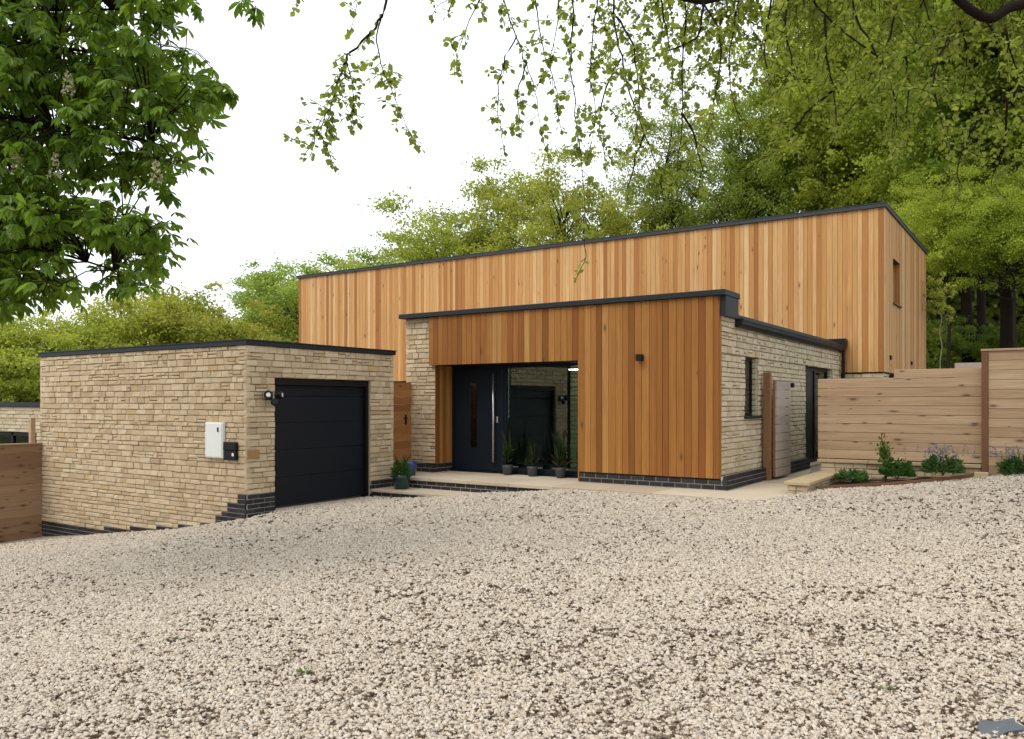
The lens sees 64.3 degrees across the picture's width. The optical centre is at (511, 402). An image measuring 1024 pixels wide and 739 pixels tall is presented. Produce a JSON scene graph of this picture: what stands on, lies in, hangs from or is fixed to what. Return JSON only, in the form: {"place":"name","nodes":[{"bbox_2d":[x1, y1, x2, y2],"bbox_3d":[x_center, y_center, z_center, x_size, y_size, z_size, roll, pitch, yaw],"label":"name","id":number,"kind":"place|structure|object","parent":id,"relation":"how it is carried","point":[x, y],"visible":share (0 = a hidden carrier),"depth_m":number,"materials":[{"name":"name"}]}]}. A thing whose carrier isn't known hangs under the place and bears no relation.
{"place":"outdoors","nodes":[
{"label":"outdoors","id":0,"kind":"place"},
{"bbox_2d":[6,0,802,344],"label":"sky","id":1,"kind":"structure","parent":0,"point":[261,200],"materials":[{"name":"white"}]},
{"bbox_2d":[0,377,1023,738],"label":"ground","id":2,"kind":"structure","parent":0,"point":[580,647],"depth_m":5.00,"materials":[{"name":"beige gravel"}]},
{"bbox_2d":[0,402,40,483],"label":"annexe","id":3,"kind":"structure","parent":2,"relation":"on","point":[14,421],"depth_m":21.98,"materials":[{"name":"brick"}]},
{"bbox_2d":[0,431,37,469],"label":"window","id":4,"kind":"structure","parent":3,"relation":"in","point":[6,437],"depth_m":22.29,"materials":[{"name":"black glass"}]},
{"bbox_2d":[0,418,41,542],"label":"side fence","id":5,"kind":"object","parent":2,"relation":"on","point":[20,503],"visible":0.73,"depth_m":15.86,"materials":[{"name":"brown wood"}]},
{"bbox_2d":[0,308,97,401],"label":"bushy tree","id":6,"kind":"object","parent":2,"relation":"on","point":[13,362],"visible":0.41,"depth_m":35.86,"materials":[{"name":"green plant"}]},
{"bbox_2d":[0,296,179,400],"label":"bushy tree","id":7,"kind":"object","parent":2,"relation":"on","point":[101,327],"visible":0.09,"depth_m":39.34,"materials":[{"name":"green plant"}]},
{"bbox_2d":[0,0,264,327],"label":"horse chestnut","id":8,"kind":"object","parent":2,"relation":"on","point":[101,81],"visible":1,"depth_m":7.06,"materials":[{"name":"green plant"}]},
{"bbox_2d":[24,271,264,355],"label":"bushy tree","id":9,"kind":"object","parent":2,"relation":"on","point":[130,305],"visible":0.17,"depth_m":40.70,"materials":[{"name":"green plant"}]},
{"bbox_2d":[100,290,298,345],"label":"bushy tree","id":10,"kind":"object","parent":2,"relation":"on","point":[257,330],"visible":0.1,"depth_m":43.46,"materials":[{"name":"green plant"}]},
{"bbox_2d":[37,339,395,536],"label":"garage","id":11,"kind":"structure","parent":2,"relation":"on","point":[122,435],"depth_m":14.21,"materials":[{"name":"brick"}]},
{"bbox_2d":[205,422,224,458],"bbox_3d":[-4.777,0.608,13.111,0.450,0.575,0.072,0,0,34],"label":"meter box","id":12,"kind":"object","parent":11,"relation":"attached to","point":[214,436],"visible":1,"depth_m":13.07,"materials":[{"name":"white plastic"}]},
{"bbox_2d":[205,423,221,456],"bbox_3d":[-4.794,0.608,13.086,0.410,0.535,0.012,0,0,34],"label":"door","id":13,"kind":"structure","parent":12,"relation":"in","point":[213,432],"depth_m":13.08,"materials":[{"name":"white plastic"}]},
{"bbox_2d":[223,442,237,460],"bbox_3d":[-4.448,0.770,12.893,0.306,0.290,0.065,0,0,34],"label":"post box","id":14,"kind":"object","parent":11,"relation":"attached to","point":[230,449],"visible":1,"depth_m":12.85,"materials":[{"name":"black plastic"}]},
{"bbox_2d":[264,390,282,405],"bbox_3d":[-3.822,-0.068,13.029,0.201,0.244,0.392,0,0,34],"label":"floodlight","id":15,"kind":"object","parent":11,"relation":"attached to","point":[268,394],"visible":1,"depth_m":12.99,"materials":[{"name":"black plastic"}]},
{"bbox_2d":[274,378,368,509],"bbox_3d":[-3.318,0.673,14.187,0.135,2.145,2.213,0,0,34],"label":"garage door","id":16,"kind":"structure","parent":11,"relation":"in","point":[336,401],"depth_m":14.19,"materials":[{"name":"black metal"}]},
{"bbox_2d":[392,382,410,470],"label":"garden gate","id":17,"kind":"structure","parent":11,"relation":"attached to","point":[402,418],"depth_m":16.37,"materials":[{"name":"brown wood"}]},
{"bbox_2d":[226,270,298,324],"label":"loose tree","id":18,"kind":"object","parent":2,"relation":"on","point":[238,282],"visible":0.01,"depth_m":55.17,"materials":[{"name":"green plant"}]},
{"bbox_2d":[240,313,298,339],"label":"bushy tree","id":19,"kind":"object","parent":2,"relation":"on","point":[285,325],"depth_m":50.74,"materials":[{"name":"green plant"}]},
{"bbox_2d":[218,249,350,342],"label":"loose tree","id":20,"kind":"object","parent":2,"relation":"on","point":[266,282],"visible":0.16,"depth_m":49.38,"materials":[{"name":"green plant"}]},
{"bbox_2d":[297,666,312,673],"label":"weed","id":21,"kind":"object","parent":2,"relation":"on","point":[305,670],"visible":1,"depth_m":5.05,"materials":[{"name":"green plant"}]},
{"bbox_2d":[259,253,355,317],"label":"loose tree","id":22,"kind":"object","parent":2,"relation":"on","point":[341,267],"visible":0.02,"depth_m":59.51,"materials":[{"name":"green plant"}]},
{"bbox_2d":[236,241,432,339],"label":"loose tree","id":23,"kind":"object","parent":2,"relation":"on","point":[376,263],"visible":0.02,"depth_m":52.59,"materials":[{"name":"green plant"}]},
{"bbox_2d":[295,229,455,272],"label":"loose tree","id":24,"kind":"object","parent":2,"relation":"on","point":[371,258],"visible":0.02,"depth_m":53.94,"materials":[{"name":"green plant"}]},
{"bbox_2d":[323,204,469,271],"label":"loose tree","id":25,"kind":"object","parent":2,"relation":"on","point":[452,223],"depth_m":56.74,"materials":[{"name":"green plant"}]},
{"bbox_2d":[318,180,540,271],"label":"loose tree","id":26,"kind":"object","parent":2,"relation":"on","point":[444,251],"visible":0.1,"depth_m":50.19,"materials":[{"name":"green plant"}]},
{"bbox_2d":[371,480,545,497],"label":"entrance steps","id":27,"kind":"structure","parent":2,"relation":"on","point":[423,488],"depth_m":14.66,"materials":[{"name":"stone"}]},
{"bbox_2d":[389,453,413,489],"bbox_3d":[-2.026,1.260,15.070,0.466,0.680,0.445,0,0,-27],"label":"glazed pot","id":28,"kind":"object","parent":27,"relation":"on","point":[401,475],"visible":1,"depth_m":14.97,"materials":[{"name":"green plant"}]},
{"bbox_2d":[427,152,580,258],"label":"loose tree","id":29,"kind":"object","parent":2,"relation":"on","point":[482,189],"visible":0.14,"depth_m":52.88,"materials":[{"name":"green plant"}]},
{"bbox_2d":[457,141,683,253],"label":"loose tree","id":30,"kind":"object","parent":2,"relation":"on","point":[559,228],"visible":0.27,"depth_m":47.90,"materials":[{"name":"green plant"}]},
{"bbox_2d":[297,202,927,490],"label":"house","id":31,"kind":"structure","parent":2,"relation":"on","point":[711,323],"depth_m":18.16,"materials":[{"name":"wood"}]},
{"bbox_2d":[451,365,503,473],"bbox_3d":[-0.694,0.329,16.369,1.281,2.134,0.150,0,0,34],"label":"front door","id":32,"kind":"structure","parent":31,"relation":"in","point":[477,391],"depth_m":16.37,"materials":[{"name":"black metal"}]},
{"bbox_2d":[636,354,643,360],"bbox_3d":[2.136,-0.750,13.645,0.100,0.110,0.117,0,0,34],"label":"wall light","id":33,"kind":"object","parent":31,"relation":"attached to","point":[639,357],"visible":1,"depth_m":13.59,"materials":[{"name":"black plastic"}]},
{"bbox_2d":[742,358,761,418],"bbox_3d":[4.165,-0.254,14.331,0.225,1.068,0.830,0,0,34],"label":"window","id":34,"kind":"structure","parent":31,"relation":"in","point":[748,361],"depth_m":14.53,"materials":[{"name":"black glass"}]},
{"bbox_2d":[763,372,790,479],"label":"side gate","id":35,"kind":"structure","parent":31,"relation":"attached to","point":[782,466],"depth_m":14.75,"materials":[{"name":"brown wood"}]},
{"bbox_2d":[804,367,826,467],"bbox_3d":[6.861,0.311,18.459,0.360,2.178,2.550,0,0,34],"label":"side door","id":36,"kind":"structure","parent":31,"relation":"in","point":[812,375],"depth_m":18.31,"materials":[{"name":"black plastic"}]},
{"bbox_2d":[893,259,901,307],"bbox_3d":[9.885,-3.097,21.238,0.340,1.195,1.170,0,0,34],"label":"window","id":37,"kind":"structure","parent":31,"relation":"in","point":[894,262],"depth_m":21.24,"materials":[{"name":"plastic"}]},
{"bbox_2d":[551,178,687,241],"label":"loose tree","id":38,"kind":"object","parent":2,"relation":"on","point":[634,200],"visible":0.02,"depth_m":56.19,"materials":[{"name":"green plant"}]},
{"bbox_2d":[282,0,1023,282],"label":"overhanging beech","id":39,"kind":"object","parent":2,"relation":"on","point":[966,11],"visible":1,"depth_m":7.89,"materials":[{"name":"green plant"}]},
{"bbox_2d":[595,56,749,234],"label":"airy tree","id":40,"kind":"object","parent":2,"relation":"on","point":[650,181],"visible":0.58,"depth_m":51.09,"materials":[{"name":"green plant"}]},
{"bbox_2d":[638,191,734,232],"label":"tall tree","id":41,"kind":"object","parent":2,"relation":"on","point":[646,229],"visible":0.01,"depth_m":55.34,"materials":[{"name":"green plant"}]},
{"bbox_2d":[653,85,819,227],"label":"airy tree","id":42,"kind":"object","parent":2,"relation":"on","point":[739,183],"visible":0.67,"depth_m":48.75,"materials":[{"name":"green plant"}]},
{"bbox_2d":[686,78,825,218],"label":"tall tree","id":43,"kind":"object","parent":2,"relation":"on","point":[733,133],"visible":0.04,"depth_m":52.00,"materials":[{"name":"green plant"}]},
{"bbox_2d":[707,1,902,215],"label":"tall tree","id":44,"kind":"object","parent":2,"relation":"on","point":[793,206],"visible":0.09,"depth_m":48.18,"materials":[{"name":"green plant"}]},
{"bbox_2d":[784,471,838,493],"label":"wall","id":45,"kind":"structure","parent":2,"relation":"on","point":[806,483],"depth_m":12.74,"materials":[{"name":"stone"}]},
{"bbox_2d":[709,0,949,211],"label":"tall tree","id":46,"kind":"object","parent":2,"relation":"on","point":[811,193],"visible":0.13,"depth_m":45.59,"materials":[{"name":"green plant"}]},
{"bbox_2d":[756,0,990,335],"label":"tall tree","id":47,"kind":"object","parent":2,"relation":"on","point":[797,95],"visible":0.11,"depth_m":43.31,"materials":[{"name":"green plant"}]},
{"bbox_2d":[826,477,940,485],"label":"soil","id":48,"kind":"structure","parent":2,"relation":"on","point":[842,482],"depth_m":13.37,"materials":[{"name":"brown soil"}]},
{"bbox_2d":[833,467,869,481],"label":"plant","id":49,"kind":"object","parent":48,"relation":"on","point":[860,476],"visible":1,"depth_m":13.41,"materials":[{"name":"green plant"}]},
{"bbox_2d":[875,433,894,480],"bbox_3d":[6.141,0.918,13.405,0.300,0.865,0.405,0,0,-30],"label":"young shrub","id":50,"kind":"object","parent":48,"relation":"on","point":[885,453],"visible":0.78,"depth_m":13.40,"materials":[{"name":"green plant"}]},
{"bbox_2d":[878,456,917,479],"bbox_3d":[6.243,1.056,13.185,0.588,0.395,0.611,0,0,34],"label":"leafy plant","id":51,"kind":"object","parent":48,"relation":"on","point":[895,469],"visible":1,"depth_m":13.10,"materials":[{"name":"green plant"}]},
{"bbox_2d":[903,443,975,475],"bbox_3d":[6.863,0.904,12.892,0.770,0.526,0.972,0,0,-20],"label":"lavender","id":52,"kind":"object","parent":48,"relation":"on","point":[933,463],"visible":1,"depth_m":12.81,"materials":[{"name":"green plant"}]},
{"bbox_2d":[880,682,895,693],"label":"weed","id":53,"kind":"object","parent":2,"relation":"on","point":[888,688],"visible":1,"depth_m":4.39,"materials":[{"name":"green plant"}]},
{"bbox_2d":[817,458,980,479],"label":"retaining wall","id":54,"kind":"structure","parent":2,"relation":"on","point":[871,467],"depth_m":13.93,"materials":[{"name":"stone"}]},
{"bbox_2d":[818,368,980,462],"bbox_3d":[6.531,0.273,13.846,2.530,1.655,0.151,0,0,34],"label":"timber fence","id":55,"kind":"object","parent":54,"relation":"on","point":[898,421],"visible":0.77,"depth_m":13.71,"materials":[{"name":"brown wood"}]},
{"bbox_2d":[816,472,988,488],"bbox_3d":[6.117,1.300,12.776,2.804,0.400,0.228,0,0,-3],"label":"bed edging","id":56,"kind":"object","parent":2,"relation":"on","point":[980,474],"visible":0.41,"depth_m":12.69,"materials":[{"name":"stone"}]},
{"bbox_2d":[802,1,1023,362],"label":"tall tree","id":57,"kind":"object","parent":2,"relation":"on","point":[966,297],"visible":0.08,"depth_m":35.89,"materials":[{"name":"green plant"}]},
{"bbox_2d":[852,174,987,299],"bbox_3d":[18.058,-5.467,37.102,7.339,9.844,7.269,0,0,-8],"label":"slender tree","id":58,"kind":"object","parent":2,"relation":"on","point":[885,196],"visible":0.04,"depth_m":36.37,"materials":[{"name":"green plant"}]},
{"bbox_2d":[828,0,1023,347],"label":"tall tree","id":59,"kind":"object","parent":2,"relation":"on","point":[932,127],"visible":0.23,"depth_m":32.27,"materials":[{"name":"green plant"}]},
{"bbox_2d":[926,304,951,360],"bbox_3d":[19.421,-2.888,39.905,5.226,4.816,5.640,0,0,13],"label":"bush","id":60,"kind":"object","parent":2,"relation":"on","point":[928,322],"visible":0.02,"depth_m":39.65,"materials":[{"name":"green plant"}]},
{"bbox_2d":[923,255,958,368],"bbox_3d":[13.167,-2.351,24.977,0.959,4.310,0.984,0,0,2],"label":"thin tree","id":61,"kind":"object","parent":2,"relation":"on","point":[940,299],"visible":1,"depth_m":24.97,"materials":[{"name":"green plant"}]},
{"bbox_2d":[873,0,1023,185],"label":"tall tree","id":62,"kind":"object","parent":2,"relation":"on","point":[982,78],"visible":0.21,"depth_m":30.86,"materials":[{"name":"green plant"}]},
{"bbox_2d":[886,161,1023,377],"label":"slender tree","id":63,"kind":"object","parent":2,"relation":"on","point":[932,223],"visible":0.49,"depth_m":29.96,"materials":[{"name":"green plant"}]},
{"bbox_2d":[926,315,991,377],"bbox_3d":[19.239,-2.171,36.106,3.965,3.386,3.675,0,0,-34],"label":"bush","id":64,"kind":"object","parent":2,"relation":"on","point":[959,346],"visible":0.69,"depth_m":35.42,"materials":[{"name":"green plant"}]},
{"bbox_2d":[955,362,980,377],"bbox_3d":[11.507,-0.318,15.962,5.000,1.036,0.121,0,0,34],"label":"back fence","id":65,"kind":"object","parent":2,"relation":"on","point":[969,365],"visible":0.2,"depth_m":17.17,"materials":[{"name":"beige wood"}]},
{"bbox_2d":[927,142,1023,369],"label":"slender tree","id":66,"kind":"object","parent":2,"relation":"on","point":[1012,251],"visible":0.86,"depth_m":28.71,"materials":[{"name":"green plant"}]},
{"bbox_2d":[929,254,1023,364],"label":"distant wood","id":67,"kind":"object","parent":2,"relation":"on","point":[992,309],"visible":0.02,"depth_m":68.93,"materials":[{"name":"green plant"}]},
{"bbox_2d":[974,324,999,362],"bbox_3d":[22.260,-2.198,37.919,3.599,3.073,3.335,0,0,8],"label":"bush","id":68,"kind":"object","parent":2,"relation":"on","point":[993,329],"visible":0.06,"depth_m":37.72,"materials":[{"name":"green plant"}]},
{"bbox_2d":[953,165,1021,343],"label":"tall tree","id":69,"kind":"object","parent":2,"relation":"on","point":[981,308],"depth_m":55.73,"materials":[{"name":"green plant"}]},
{"bbox_2d":[977,718,1023,737],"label":"slate slab","id":70,"kind":"structure","parent":2,"relation":"on","point":[1006,726],"depth_m":3.85,"materials":[{"name":"grey stone"}]},
{"bbox_2d":[977,314,1023,369],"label":"bush","id":71,"kind":"object","parent":2,"relation":"on","point":[989,339],"visible":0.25,"depth_m":34.04,"materials":[{"name":"green plant"}]},
{"bbox_2d":[981,348,1023,474],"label":"tall fence","id":72,"kind":"object","parent":2,"relation":"on","point":[1005,394],"visible":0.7,"depth_m":12.84,"materials":[{"name":"brown wood"}]},
{"bbox_2d":[989,444,1023,474],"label":"lavender","id":73,"kind":"object","parent":2,"relation":"on","point":[1014,463],"visible":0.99,"depth_m":12.54,"materials":[{"name":"green plant"}]},
{"bbox_2d":[410,468,811,500],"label":"path","id":74,"kind":"structure","parent":0,"point":[769,489],"depth_m":13.90,"materials":[{"name":"stone"}]},
{"bbox_2d":[407,461,416,475],"bbox_3d":[-1.951,1.265,15.591,0.280,0.270,0.280,0,0,34],"label":"glazed pot","id":75,"kind":"object","parent":74,"relation":"on","point":[413,464],"visible":0.51,"depth_m":15.50,"materials":[{"name":"ceramic"}]},
{"bbox_2d":[499,430,513,474],"bbox_3d":[-0.111,0.929,15.755,0.298,0.942,0.320,0,0,-31],"label":"potted plant","id":76,"kind":"object","parent":74,"relation":"on","point":[506,453],"visible":1,"depth_m":15.70,"materials":[{"name":"green plant"}]},
{"bbox_2d":[524,438,541,476],"bbox_3d":[0.415,1.028,15.443,0.358,0.744,0.341,0,0,34],"label":"plant pot","id":77,"kind":"object","parent":74,"relation":"on","point":[532,470],"visible":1,"depth_m":15.39,"materials":[{"name":"green plant"}]},
{"bbox_2d":[550,429,572,477],"bbox_3d":[0.922,0.940,15.068,0.441,0.920,0.420,0,0,-8],"label":"potted plant","id":78,"kind":"object","parent":74,"relation":"on","point":[562,454],"visible":1,"depth_m":15.04,"materials":[{"name":"green plant"}]}
]}

